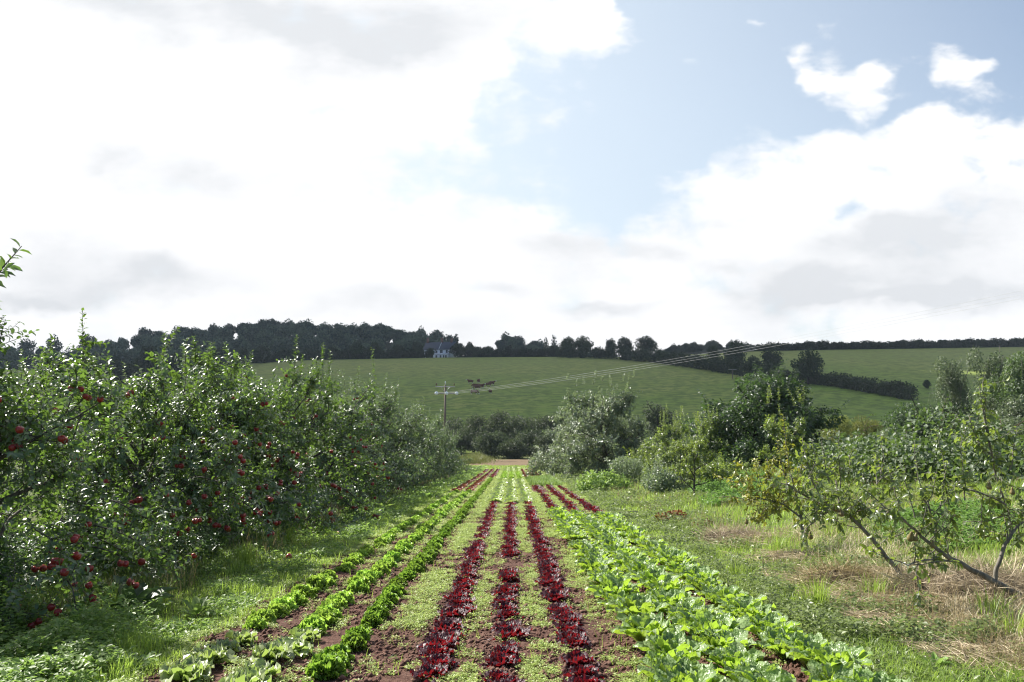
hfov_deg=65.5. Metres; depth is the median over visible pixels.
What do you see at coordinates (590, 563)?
romaine lettuce
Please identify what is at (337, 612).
yellow lettuce
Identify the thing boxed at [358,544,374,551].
yellow lettuce
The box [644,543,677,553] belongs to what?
romaine lettuce
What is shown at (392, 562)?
yellow lettuce
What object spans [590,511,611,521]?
romaine lettuce
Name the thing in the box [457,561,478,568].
red lettuce
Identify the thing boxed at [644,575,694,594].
romaine lettuce
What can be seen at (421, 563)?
curly lettuce
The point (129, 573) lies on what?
long grass
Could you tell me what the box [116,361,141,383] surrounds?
hedgerow tree
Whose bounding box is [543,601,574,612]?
red lettuce
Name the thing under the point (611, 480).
bindweed heap
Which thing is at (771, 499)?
pear tree
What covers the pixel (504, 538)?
red lettuce
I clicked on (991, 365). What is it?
birch tree
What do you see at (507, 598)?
red lettuce
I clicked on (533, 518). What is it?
red lettuce
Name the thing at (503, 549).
red lettuce
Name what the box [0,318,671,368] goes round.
woodland
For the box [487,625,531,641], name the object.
red lettuce
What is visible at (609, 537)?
romaine lettuce
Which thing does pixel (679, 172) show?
sky
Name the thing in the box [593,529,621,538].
romaine lettuce
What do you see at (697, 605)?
romaine lettuce
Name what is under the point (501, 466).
headland grass
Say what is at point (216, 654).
crisp lettuce
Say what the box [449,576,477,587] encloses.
red lettuce
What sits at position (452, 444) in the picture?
apple tree
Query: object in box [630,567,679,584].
romaine lettuce
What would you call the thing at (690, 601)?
romaine lettuce
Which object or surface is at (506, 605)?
red lettuce
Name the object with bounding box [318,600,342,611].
yellow lettuce
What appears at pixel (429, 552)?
curly lettuce
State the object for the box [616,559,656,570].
romaine lettuce
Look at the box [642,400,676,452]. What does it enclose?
broadleaf tree
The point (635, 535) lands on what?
romaine lettuce
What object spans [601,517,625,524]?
romaine lettuce
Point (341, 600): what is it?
yellow lettuce
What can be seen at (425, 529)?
yellow lettuce
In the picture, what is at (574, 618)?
red lettuce
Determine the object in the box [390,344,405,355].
hedgerow tree
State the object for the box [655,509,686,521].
dead plant
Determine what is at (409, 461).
apple tree
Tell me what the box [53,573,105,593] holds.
dock plant
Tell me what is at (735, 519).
grass tuft
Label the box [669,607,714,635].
romaine lettuce
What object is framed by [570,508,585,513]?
romaine lettuce
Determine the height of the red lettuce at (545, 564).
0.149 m
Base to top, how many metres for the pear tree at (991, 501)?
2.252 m
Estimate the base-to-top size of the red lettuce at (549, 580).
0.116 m
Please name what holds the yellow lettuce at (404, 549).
on the soil at (334, 637)
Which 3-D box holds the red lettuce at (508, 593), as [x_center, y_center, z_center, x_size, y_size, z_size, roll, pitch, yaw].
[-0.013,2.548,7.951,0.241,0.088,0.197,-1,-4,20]
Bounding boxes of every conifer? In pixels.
[543,338,549,349]
[549,335,557,349]
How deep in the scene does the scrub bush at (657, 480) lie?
25.50 m
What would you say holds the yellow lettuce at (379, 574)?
on the soil at (334, 637)
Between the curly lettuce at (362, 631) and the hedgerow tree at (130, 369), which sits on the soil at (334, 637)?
the curly lettuce at (362, 631)
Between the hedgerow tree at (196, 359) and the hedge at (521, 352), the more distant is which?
the hedge at (521, 352)
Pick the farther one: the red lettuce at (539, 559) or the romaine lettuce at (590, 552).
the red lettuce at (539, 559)
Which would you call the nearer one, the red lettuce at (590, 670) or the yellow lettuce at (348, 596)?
the red lettuce at (590, 670)
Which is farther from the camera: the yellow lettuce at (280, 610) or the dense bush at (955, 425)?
the dense bush at (955, 425)
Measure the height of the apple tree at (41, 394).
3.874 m
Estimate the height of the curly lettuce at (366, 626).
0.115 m
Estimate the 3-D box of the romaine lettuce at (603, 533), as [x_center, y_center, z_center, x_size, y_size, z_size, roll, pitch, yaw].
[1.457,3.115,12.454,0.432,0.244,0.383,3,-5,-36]
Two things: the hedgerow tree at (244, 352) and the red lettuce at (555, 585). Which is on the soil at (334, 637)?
the red lettuce at (555, 585)
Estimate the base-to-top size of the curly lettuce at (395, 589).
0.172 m
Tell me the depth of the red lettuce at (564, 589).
8.17 m
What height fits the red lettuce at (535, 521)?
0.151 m
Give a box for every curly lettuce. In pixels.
[304,653,347,680]
[319,643,354,661]
[328,650,350,669]
[339,632,367,652]
[344,626,370,640]
[358,624,373,634]
[360,610,383,627]
[362,603,389,619]
[373,597,393,609]
[376,591,398,604]
[380,585,402,597]
[382,582,407,594]
[388,575,407,585]
[398,570,416,580]
[403,566,417,574]
[407,559,425,569]
[410,562,424,572]
[413,551,428,558]
[419,554,433,564]
[424,549,435,558]
[426,537,442,545]
[426,546,438,552]
[431,542,441,549]
[438,529,451,537]
[439,527,450,531]
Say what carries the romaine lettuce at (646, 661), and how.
on the soil at (334, 637)
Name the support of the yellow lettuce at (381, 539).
on the soil at (334, 637)
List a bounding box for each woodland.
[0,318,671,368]
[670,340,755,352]
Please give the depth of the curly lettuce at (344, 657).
5.38 m
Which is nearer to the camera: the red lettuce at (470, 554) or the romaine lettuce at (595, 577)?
the romaine lettuce at (595, 577)
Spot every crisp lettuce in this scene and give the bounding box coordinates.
[159,655,214,681]
[181,642,238,664]
[204,638,241,651]
[218,665,276,681]
[224,627,257,647]
[224,657,280,679]
[249,638,295,665]
[271,632,314,658]
[288,625,320,643]
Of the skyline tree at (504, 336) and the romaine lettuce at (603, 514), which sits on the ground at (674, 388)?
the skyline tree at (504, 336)
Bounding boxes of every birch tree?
[928,356,978,422]
[955,345,1013,423]
[969,350,1023,413]
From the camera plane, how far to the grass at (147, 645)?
8.10 m
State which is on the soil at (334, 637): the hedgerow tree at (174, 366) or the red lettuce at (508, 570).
the red lettuce at (508, 570)
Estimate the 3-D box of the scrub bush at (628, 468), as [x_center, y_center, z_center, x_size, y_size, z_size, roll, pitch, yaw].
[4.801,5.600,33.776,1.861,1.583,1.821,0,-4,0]
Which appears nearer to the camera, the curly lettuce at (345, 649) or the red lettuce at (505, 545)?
the curly lettuce at (345, 649)
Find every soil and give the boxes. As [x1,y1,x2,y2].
[141,473,807,681]
[466,459,535,465]
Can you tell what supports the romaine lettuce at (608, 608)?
on the soil at (334, 637)
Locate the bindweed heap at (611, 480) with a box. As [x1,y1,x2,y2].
[572,468,635,491]
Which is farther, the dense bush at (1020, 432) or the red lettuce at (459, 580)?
the dense bush at (1020, 432)
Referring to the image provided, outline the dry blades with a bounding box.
[780,491,1023,660]
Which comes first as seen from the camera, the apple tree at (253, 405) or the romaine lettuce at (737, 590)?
the romaine lettuce at (737, 590)
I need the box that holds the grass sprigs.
[122,485,916,679]
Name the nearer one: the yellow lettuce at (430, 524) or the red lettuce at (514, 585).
the red lettuce at (514, 585)
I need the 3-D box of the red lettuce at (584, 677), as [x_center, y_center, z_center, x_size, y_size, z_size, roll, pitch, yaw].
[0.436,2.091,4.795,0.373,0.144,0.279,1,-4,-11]
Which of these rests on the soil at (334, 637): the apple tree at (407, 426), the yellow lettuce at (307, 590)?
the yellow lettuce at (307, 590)
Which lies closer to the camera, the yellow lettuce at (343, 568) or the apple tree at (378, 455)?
the yellow lettuce at (343, 568)
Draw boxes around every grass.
[0,465,472,640]
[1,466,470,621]
[3,464,487,681]
[459,452,520,463]
[471,465,533,468]
[551,455,1023,681]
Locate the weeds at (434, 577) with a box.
[90,466,867,681]
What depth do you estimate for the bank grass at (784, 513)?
10.47 m
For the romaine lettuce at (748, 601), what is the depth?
6.84 m
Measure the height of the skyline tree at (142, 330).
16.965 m
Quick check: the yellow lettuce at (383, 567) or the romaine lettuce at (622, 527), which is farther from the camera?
the romaine lettuce at (622, 527)
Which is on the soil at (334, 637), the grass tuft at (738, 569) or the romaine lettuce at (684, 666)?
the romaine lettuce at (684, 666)
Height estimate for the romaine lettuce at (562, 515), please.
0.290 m
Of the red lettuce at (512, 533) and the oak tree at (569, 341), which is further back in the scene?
the oak tree at (569, 341)
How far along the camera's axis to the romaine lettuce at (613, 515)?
16.73 m
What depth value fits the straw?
6.87 m
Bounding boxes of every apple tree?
[0,238,31,287]
[0,308,207,643]
[0,308,282,582]
[0,349,151,524]
[0,464,42,530]
[57,362,203,507]
[104,336,359,547]
[166,334,392,526]
[243,345,391,510]
[255,366,417,501]
[300,369,425,492]
[332,376,441,487]
[363,385,443,483]
[383,396,444,477]
[397,403,460,476]
[398,398,457,478]
[408,407,462,474]
[420,414,462,471]
[440,419,470,471]
[441,423,466,466]
[447,429,473,467]
[522,406,590,475]
[535,410,581,473]
[549,369,652,478]
[557,393,623,472]
[579,414,655,471]
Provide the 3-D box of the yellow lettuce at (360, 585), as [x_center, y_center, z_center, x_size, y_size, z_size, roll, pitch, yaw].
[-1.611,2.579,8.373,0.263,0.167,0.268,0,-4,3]
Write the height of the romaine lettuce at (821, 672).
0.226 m
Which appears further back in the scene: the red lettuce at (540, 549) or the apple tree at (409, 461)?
the apple tree at (409, 461)
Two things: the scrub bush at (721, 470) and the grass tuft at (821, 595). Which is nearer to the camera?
the grass tuft at (821, 595)
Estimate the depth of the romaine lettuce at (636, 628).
5.88 m
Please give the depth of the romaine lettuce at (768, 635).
5.68 m
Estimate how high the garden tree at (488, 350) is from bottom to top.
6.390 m
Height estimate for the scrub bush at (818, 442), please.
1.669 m
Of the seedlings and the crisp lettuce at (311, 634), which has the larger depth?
the seedlings
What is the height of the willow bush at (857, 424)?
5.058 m
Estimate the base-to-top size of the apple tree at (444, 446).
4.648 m
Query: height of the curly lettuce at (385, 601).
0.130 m
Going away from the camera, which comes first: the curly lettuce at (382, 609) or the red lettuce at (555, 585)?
the curly lettuce at (382, 609)
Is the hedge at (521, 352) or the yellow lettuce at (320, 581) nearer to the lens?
the yellow lettuce at (320, 581)
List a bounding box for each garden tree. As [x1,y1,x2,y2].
[410,342,424,357]
[427,348,434,357]
[448,342,466,356]
[464,342,474,356]
[469,346,483,356]
[480,346,493,356]
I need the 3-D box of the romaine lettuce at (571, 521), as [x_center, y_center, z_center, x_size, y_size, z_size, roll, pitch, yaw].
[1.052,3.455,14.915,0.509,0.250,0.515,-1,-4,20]
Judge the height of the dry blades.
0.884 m
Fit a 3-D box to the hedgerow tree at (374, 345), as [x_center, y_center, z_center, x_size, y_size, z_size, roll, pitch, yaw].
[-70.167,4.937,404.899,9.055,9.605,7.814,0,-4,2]
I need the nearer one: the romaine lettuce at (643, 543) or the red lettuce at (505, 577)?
the red lettuce at (505, 577)
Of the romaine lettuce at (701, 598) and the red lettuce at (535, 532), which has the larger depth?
the red lettuce at (535, 532)
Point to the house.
(442, 348)
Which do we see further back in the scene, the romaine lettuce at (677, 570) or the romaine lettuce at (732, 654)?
the romaine lettuce at (677, 570)
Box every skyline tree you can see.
[17,338,36,352]
[45,334,63,351]
[77,333,97,348]
[138,327,152,334]
[224,323,235,333]
[281,318,293,325]
[429,329,444,341]
[443,334,452,341]
[451,334,458,342]
[501,331,510,338]
[513,335,524,342]
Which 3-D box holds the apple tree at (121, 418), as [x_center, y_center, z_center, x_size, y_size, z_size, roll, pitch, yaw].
[-10.286,2.660,22.475,4.668,4.199,4.658,0,-4,2]
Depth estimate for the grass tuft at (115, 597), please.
7.16 m
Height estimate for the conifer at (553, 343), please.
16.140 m
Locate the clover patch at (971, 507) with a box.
[866,497,1023,550]
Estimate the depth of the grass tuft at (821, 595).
7.25 m
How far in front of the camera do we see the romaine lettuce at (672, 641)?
5.33 m
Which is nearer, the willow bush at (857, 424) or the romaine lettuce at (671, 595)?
the romaine lettuce at (671, 595)
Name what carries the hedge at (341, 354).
on the ground at (674, 388)
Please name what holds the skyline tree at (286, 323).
on the ground at (674, 388)
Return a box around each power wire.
[444,290,1022,392]
[454,294,1022,392]
[465,298,1021,392]
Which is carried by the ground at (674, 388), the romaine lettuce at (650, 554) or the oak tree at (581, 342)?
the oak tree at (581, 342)
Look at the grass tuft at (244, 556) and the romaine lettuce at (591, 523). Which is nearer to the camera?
the grass tuft at (244, 556)
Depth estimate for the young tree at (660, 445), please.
32.70 m
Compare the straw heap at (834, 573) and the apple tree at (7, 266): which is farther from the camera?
the straw heap at (834, 573)
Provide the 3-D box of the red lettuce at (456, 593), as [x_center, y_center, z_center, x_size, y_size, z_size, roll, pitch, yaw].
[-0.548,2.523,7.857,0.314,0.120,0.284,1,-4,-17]
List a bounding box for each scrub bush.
[604,455,644,482]
[623,437,661,472]
[639,460,688,494]
[655,445,702,471]
[692,452,740,482]
[798,435,835,456]
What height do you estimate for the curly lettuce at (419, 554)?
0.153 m
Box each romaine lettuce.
[546,507,565,513]
[548,511,573,518]
[554,519,581,526]
[554,522,577,530]
[555,516,576,521]
[559,527,584,535]
[560,528,586,540]
[563,531,590,539]
[568,539,587,548]
[568,539,601,549]
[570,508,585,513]
[570,542,599,555]
[575,514,594,518]
[575,550,607,561]
[575,556,613,572]
[576,547,609,559]
[578,516,603,527]
[580,520,603,527]
[581,524,611,532]
[585,554,615,561]
[585,571,638,597]
[586,527,612,537]
[587,571,626,585]
[589,564,623,573]
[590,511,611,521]
[591,531,614,544]
[592,580,640,593]
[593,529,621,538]
[594,512,610,519]
[595,533,630,541]
[596,512,624,519]
[597,588,629,603]
[598,535,624,542]
[599,538,631,546]
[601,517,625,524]
[602,543,638,556]
[605,592,639,615]
[605,593,668,615]
[606,520,632,526]
[607,548,646,560]
[609,554,648,571]
[611,522,639,531]
[612,551,655,564]
[612,611,689,641]
[613,525,646,542]
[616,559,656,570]
[622,557,667,575]
[624,532,650,544]
[627,568,669,577]
[630,537,651,546]
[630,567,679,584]
[633,627,708,660]
[635,653,719,681]
[637,537,663,546]
[637,538,668,556]
[639,648,699,667]
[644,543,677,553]
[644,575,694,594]
[646,547,684,565]
[647,587,698,615]
[648,589,704,601]
[651,550,697,565]
[652,664,726,681]
[660,555,699,565]
[660,597,695,612]
[665,560,697,578]
[665,599,724,618]
[669,565,709,579]
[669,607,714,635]
[672,609,753,635]
[679,566,718,584]
[684,573,722,588]
[686,626,756,650]
[690,576,727,591]
[694,584,726,602]
[700,585,747,604]
[705,586,766,609]
[706,641,769,676]
[715,595,775,613]
[724,599,781,617]
[724,657,794,678]
[726,664,796,681]
[744,612,799,636]
[754,616,803,640]
[755,626,806,659]
[773,631,845,664]
[786,639,873,670]
[801,657,860,681]
[833,666,910,681]
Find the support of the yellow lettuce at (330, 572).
on the soil at (334, 637)
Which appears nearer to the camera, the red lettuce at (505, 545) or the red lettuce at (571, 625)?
the red lettuce at (571, 625)
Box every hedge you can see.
[111,354,254,384]
[249,346,435,362]
[459,345,580,356]
[555,343,777,376]
[754,337,1023,350]
[762,367,920,399]
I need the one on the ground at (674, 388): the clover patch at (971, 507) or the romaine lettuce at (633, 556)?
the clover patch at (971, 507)
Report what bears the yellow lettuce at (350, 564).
on the soil at (334, 637)
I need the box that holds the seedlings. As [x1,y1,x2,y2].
[524,474,562,485]
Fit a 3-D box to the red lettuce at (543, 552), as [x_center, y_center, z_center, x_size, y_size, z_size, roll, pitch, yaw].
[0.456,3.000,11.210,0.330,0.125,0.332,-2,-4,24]
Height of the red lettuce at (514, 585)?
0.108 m
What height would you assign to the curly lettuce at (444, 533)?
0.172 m
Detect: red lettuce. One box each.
[409,662,450,680]
[415,630,459,652]
[417,652,459,669]
[418,644,459,658]
[428,617,469,633]
[433,606,470,620]
[433,616,457,625]
[433,628,467,641]
[443,590,471,602]
[445,596,475,607]
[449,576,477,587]
[450,581,476,592]
[450,587,473,596]
[451,602,477,612]
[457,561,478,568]
[457,571,479,578]
[459,567,479,574]
[462,546,483,554]
[462,552,483,558]
[463,558,479,566]
[467,542,487,550]
[467,555,485,561]
[473,533,489,537]
[477,468,566,490]
[477,525,491,530]
[479,651,521,669]
[481,669,515,681]
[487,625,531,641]
[487,675,524,681]
[489,593,517,607]
[489,643,520,657]
[490,601,519,613]
[490,619,520,633]
[491,584,518,596]
[496,608,523,620]
[497,547,522,554]
[497,567,518,577]
[498,572,520,582]
[499,542,516,549]
[500,535,514,540]
[500,548,520,557]
[500,638,520,647]
[501,582,522,590]
[501,591,517,598]
[504,528,515,532]
[504,532,519,535]
[504,537,518,542]
[505,541,520,546]
[524,516,538,520]
[527,530,545,536]
[528,519,544,523]
[528,534,547,539]
[529,543,545,549]
[532,538,551,546]
[532,550,556,557]
[534,546,552,552]
[534,560,558,570]
[534,576,561,586]
[535,556,556,563]
[535,573,566,581]
[536,566,560,572]
[537,552,554,558]
[539,568,564,579]
[539,589,572,603]
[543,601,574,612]
[545,582,569,590]
[546,587,570,593]
[549,607,581,622]
[552,620,587,633]
[552,628,591,641]
[555,612,582,624]
[556,634,592,649]
[559,647,599,668]
[562,673,605,681]
[563,663,605,679]
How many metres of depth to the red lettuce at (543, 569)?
9.61 m
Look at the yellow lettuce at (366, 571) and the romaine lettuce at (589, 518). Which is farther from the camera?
the romaine lettuce at (589, 518)
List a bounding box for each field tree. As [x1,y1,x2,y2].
[706,345,720,359]
[723,339,746,362]
[745,355,759,370]
[760,348,783,368]
[790,348,824,384]
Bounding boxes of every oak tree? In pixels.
[560,336,577,351]
[575,336,593,353]
[605,338,617,355]
[617,336,633,352]
[634,335,658,351]
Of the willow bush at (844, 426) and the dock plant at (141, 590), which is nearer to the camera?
the dock plant at (141, 590)
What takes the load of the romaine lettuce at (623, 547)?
on the soil at (334, 637)
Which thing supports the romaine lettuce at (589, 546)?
on the soil at (334, 637)
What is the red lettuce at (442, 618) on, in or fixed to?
on the soil at (334, 637)
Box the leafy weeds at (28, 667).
[0,580,156,681]
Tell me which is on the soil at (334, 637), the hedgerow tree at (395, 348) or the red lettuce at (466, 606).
the red lettuce at (466, 606)
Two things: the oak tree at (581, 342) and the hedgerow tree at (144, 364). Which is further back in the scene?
the oak tree at (581, 342)
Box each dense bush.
[879,397,951,442]
[928,402,976,449]
[945,412,993,444]
[958,420,1002,443]
[991,394,1023,424]
[995,415,1023,443]
[1001,424,1023,453]
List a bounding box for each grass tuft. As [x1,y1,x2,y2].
[17,564,65,617]
[83,575,139,612]
[225,539,266,567]
[276,521,303,546]
[713,558,753,577]
[720,508,743,526]
[767,532,794,550]
[790,562,853,607]
[815,516,839,539]
[854,573,900,594]
[962,584,1021,617]
[977,594,1023,640]
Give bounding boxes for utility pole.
[434,381,457,428]
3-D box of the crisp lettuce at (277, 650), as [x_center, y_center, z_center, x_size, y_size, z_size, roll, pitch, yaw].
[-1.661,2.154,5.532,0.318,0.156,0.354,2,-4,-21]
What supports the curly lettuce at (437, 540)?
on the soil at (334, 637)
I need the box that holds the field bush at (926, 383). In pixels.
[922,379,931,387]
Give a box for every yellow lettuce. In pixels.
[241,616,268,631]
[246,608,276,623]
[267,602,289,617]
[269,596,298,611]
[285,590,308,606]
[289,583,316,598]
[296,614,327,635]
[305,574,328,589]
[311,608,337,627]
[314,587,321,593]
[315,603,343,618]
[317,573,337,585]
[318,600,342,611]
[321,569,337,579]
[326,594,349,608]
[333,564,350,572]
[335,590,355,603]
[341,556,358,564]
[341,561,356,568]
[347,574,370,586]
[347,578,369,593]
[348,552,364,558]
[355,549,368,557]
[355,555,364,563]
[356,568,376,579]
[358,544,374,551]
[362,573,375,584]
[364,547,373,554]
[370,562,390,574]
[373,536,388,545]
[373,560,390,569]
[373,570,383,578]
[374,541,386,548]
[381,558,397,568]
[382,533,395,540]
[383,550,402,561]
[391,549,403,555]
[394,541,410,550]
[397,538,413,545]
[397,546,409,553]
[408,534,421,541]
[417,526,430,534]
[422,521,434,527]
[435,509,446,517]
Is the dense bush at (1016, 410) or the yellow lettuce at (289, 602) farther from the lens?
the dense bush at (1016, 410)
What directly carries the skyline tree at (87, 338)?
on the ground at (674, 388)
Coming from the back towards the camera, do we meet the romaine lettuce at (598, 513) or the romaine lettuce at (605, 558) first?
the romaine lettuce at (598, 513)
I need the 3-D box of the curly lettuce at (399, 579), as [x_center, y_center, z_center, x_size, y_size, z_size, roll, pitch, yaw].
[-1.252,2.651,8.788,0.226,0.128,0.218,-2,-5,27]
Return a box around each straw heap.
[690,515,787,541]
[789,554,887,589]
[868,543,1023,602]
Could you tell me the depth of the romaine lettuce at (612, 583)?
7.80 m
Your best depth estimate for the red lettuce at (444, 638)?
5.94 m
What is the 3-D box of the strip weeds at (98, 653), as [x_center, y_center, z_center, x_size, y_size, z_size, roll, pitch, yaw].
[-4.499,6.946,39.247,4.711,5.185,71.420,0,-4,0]
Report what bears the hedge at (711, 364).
on the ground at (674, 388)
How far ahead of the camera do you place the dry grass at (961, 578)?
7.61 m
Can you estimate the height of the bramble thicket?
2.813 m
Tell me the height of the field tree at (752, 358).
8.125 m
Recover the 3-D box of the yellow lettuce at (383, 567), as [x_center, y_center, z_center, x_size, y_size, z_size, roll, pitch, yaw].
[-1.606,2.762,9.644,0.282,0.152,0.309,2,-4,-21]
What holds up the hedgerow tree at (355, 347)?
on the ground at (674, 388)
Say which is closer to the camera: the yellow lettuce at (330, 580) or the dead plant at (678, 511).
the yellow lettuce at (330, 580)
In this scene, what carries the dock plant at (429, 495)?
on the ground at (674, 388)
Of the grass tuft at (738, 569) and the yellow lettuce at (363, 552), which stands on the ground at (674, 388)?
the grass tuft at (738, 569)
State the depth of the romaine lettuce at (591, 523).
14.77 m
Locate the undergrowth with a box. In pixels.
[0,473,426,602]
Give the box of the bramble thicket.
[780,394,1023,485]
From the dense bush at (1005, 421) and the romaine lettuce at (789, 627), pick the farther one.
the dense bush at (1005, 421)
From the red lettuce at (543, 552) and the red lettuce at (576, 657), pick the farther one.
the red lettuce at (543, 552)
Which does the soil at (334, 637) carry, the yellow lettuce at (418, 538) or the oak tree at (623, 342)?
the yellow lettuce at (418, 538)
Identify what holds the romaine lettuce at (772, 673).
on the soil at (334, 637)
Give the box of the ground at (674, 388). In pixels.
[0,336,1023,679]
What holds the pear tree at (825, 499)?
on the ground at (674, 388)
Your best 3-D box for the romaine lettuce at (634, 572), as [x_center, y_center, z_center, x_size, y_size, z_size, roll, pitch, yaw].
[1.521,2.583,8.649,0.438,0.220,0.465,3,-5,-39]
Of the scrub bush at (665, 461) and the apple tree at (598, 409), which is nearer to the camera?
the scrub bush at (665, 461)
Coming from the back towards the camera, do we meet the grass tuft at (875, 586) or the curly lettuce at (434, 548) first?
the curly lettuce at (434, 548)
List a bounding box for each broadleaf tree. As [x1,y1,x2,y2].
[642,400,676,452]
[681,359,848,466]
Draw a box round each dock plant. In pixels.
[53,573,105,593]
[101,575,176,613]
[178,596,216,617]
[370,497,393,507]
[420,492,436,498]
[922,651,954,666]
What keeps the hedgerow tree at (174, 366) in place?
on the ground at (674, 388)
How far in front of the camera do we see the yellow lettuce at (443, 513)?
18.15 m
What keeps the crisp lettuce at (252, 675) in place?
on the soil at (334, 637)
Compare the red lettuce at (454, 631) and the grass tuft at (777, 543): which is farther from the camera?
the grass tuft at (777, 543)
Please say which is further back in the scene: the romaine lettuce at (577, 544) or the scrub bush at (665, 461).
the scrub bush at (665, 461)
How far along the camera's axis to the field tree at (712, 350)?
322.86 m
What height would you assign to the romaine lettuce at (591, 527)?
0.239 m
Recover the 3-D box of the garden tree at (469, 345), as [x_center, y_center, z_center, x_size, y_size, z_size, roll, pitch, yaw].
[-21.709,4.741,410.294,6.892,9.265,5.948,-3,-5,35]
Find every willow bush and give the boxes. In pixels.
[440,415,465,433]
[447,427,477,454]
[461,413,494,451]
[471,425,509,457]
[484,410,517,437]
[494,436,530,458]
[503,413,540,442]
[510,423,545,455]
[524,412,559,436]
[530,434,555,456]
[817,415,857,443]
[850,414,882,440]
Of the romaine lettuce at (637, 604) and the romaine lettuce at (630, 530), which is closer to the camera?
the romaine lettuce at (637, 604)
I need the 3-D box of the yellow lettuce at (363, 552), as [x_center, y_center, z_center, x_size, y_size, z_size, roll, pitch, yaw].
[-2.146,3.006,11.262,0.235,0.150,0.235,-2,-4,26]
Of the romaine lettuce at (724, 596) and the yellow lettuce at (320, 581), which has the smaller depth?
the romaine lettuce at (724, 596)
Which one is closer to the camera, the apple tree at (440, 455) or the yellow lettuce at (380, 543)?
the yellow lettuce at (380, 543)
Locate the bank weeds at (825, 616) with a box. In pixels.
[552,457,1023,681]
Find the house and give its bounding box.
[423,337,456,357]
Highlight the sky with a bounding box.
[0,0,1023,356]
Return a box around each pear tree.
[714,414,813,547]
[758,428,906,580]
[853,376,1023,610]
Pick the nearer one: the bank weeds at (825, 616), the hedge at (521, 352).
the bank weeds at (825, 616)
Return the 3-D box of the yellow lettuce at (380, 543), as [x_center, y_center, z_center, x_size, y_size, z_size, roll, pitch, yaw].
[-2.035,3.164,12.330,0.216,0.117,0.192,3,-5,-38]
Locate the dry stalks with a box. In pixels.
[601,465,1023,671]
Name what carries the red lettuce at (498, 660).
on the soil at (334, 637)
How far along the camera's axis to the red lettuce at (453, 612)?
7.02 m
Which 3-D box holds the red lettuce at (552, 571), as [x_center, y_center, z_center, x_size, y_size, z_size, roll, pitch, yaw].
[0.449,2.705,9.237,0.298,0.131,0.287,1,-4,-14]
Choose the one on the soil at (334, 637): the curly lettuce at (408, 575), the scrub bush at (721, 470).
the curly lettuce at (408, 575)
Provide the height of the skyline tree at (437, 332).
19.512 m
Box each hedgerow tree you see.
[65,354,94,376]
[101,358,123,379]
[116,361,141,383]
[132,344,162,379]
[166,352,184,370]
[187,351,204,366]
[210,347,229,366]
[230,347,254,363]
[251,344,270,362]
[276,348,290,361]
[301,348,312,358]
[323,346,337,359]
[349,340,362,358]
[366,342,382,358]
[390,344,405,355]
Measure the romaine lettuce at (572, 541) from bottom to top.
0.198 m
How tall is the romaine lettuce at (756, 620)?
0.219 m
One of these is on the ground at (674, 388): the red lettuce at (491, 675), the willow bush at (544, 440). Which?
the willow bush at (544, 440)
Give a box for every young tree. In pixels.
[640,403,691,476]
[662,418,696,478]
[666,409,720,493]
[681,403,731,466]
[753,385,806,478]
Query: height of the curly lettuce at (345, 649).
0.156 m
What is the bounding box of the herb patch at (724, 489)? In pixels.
[688,466,788,505]
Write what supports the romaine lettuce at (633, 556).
on the soil at (334, 637)
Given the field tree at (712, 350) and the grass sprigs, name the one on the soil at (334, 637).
the grass sprigs
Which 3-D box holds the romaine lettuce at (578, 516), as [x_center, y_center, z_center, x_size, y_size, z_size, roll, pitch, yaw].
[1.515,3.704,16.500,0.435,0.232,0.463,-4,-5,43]
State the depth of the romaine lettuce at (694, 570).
8.59 m
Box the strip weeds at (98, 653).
[7,465,487,681]
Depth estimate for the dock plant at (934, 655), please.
5.36 m
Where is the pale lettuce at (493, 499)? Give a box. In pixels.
[487,498,501,501]
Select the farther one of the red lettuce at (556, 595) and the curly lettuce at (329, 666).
the red lettuce at (556, 595)
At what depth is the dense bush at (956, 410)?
59.23 m
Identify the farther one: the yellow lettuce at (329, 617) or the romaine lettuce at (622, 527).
the romaine lettuce at (622, 527)
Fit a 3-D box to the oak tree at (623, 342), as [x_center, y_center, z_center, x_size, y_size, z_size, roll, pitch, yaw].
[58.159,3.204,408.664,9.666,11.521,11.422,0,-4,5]
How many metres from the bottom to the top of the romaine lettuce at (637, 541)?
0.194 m
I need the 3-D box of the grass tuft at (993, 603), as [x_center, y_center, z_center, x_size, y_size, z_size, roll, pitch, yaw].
[4.016,2.197,6.701,0.481,0.369,0.617,0,-4,0]
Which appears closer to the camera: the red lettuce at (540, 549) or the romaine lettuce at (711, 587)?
the romaine lettuce at (711, 587)
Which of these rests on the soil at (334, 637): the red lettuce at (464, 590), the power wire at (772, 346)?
the red lettuce at (464, 590)
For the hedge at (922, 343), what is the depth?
401.20 m
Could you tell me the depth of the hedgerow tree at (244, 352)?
386.75 m
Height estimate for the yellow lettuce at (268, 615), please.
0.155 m
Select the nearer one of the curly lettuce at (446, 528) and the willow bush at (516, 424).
the curly lettuce at (446, 528)
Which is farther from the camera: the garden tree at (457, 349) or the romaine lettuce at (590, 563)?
the garden tree at (457, 349)
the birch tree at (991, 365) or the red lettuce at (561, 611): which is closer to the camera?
the red lettuce at (561, 611)
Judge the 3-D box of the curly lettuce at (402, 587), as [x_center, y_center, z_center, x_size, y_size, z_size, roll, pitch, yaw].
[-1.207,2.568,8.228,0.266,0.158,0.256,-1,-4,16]
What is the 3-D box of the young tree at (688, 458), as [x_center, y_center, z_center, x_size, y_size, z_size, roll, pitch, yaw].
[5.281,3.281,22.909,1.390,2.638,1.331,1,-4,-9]
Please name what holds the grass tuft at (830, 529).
on the ground at (674, 388)
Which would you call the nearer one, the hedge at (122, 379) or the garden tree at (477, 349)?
the hedge at (122, 379)
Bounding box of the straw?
[681,522,1023,681]

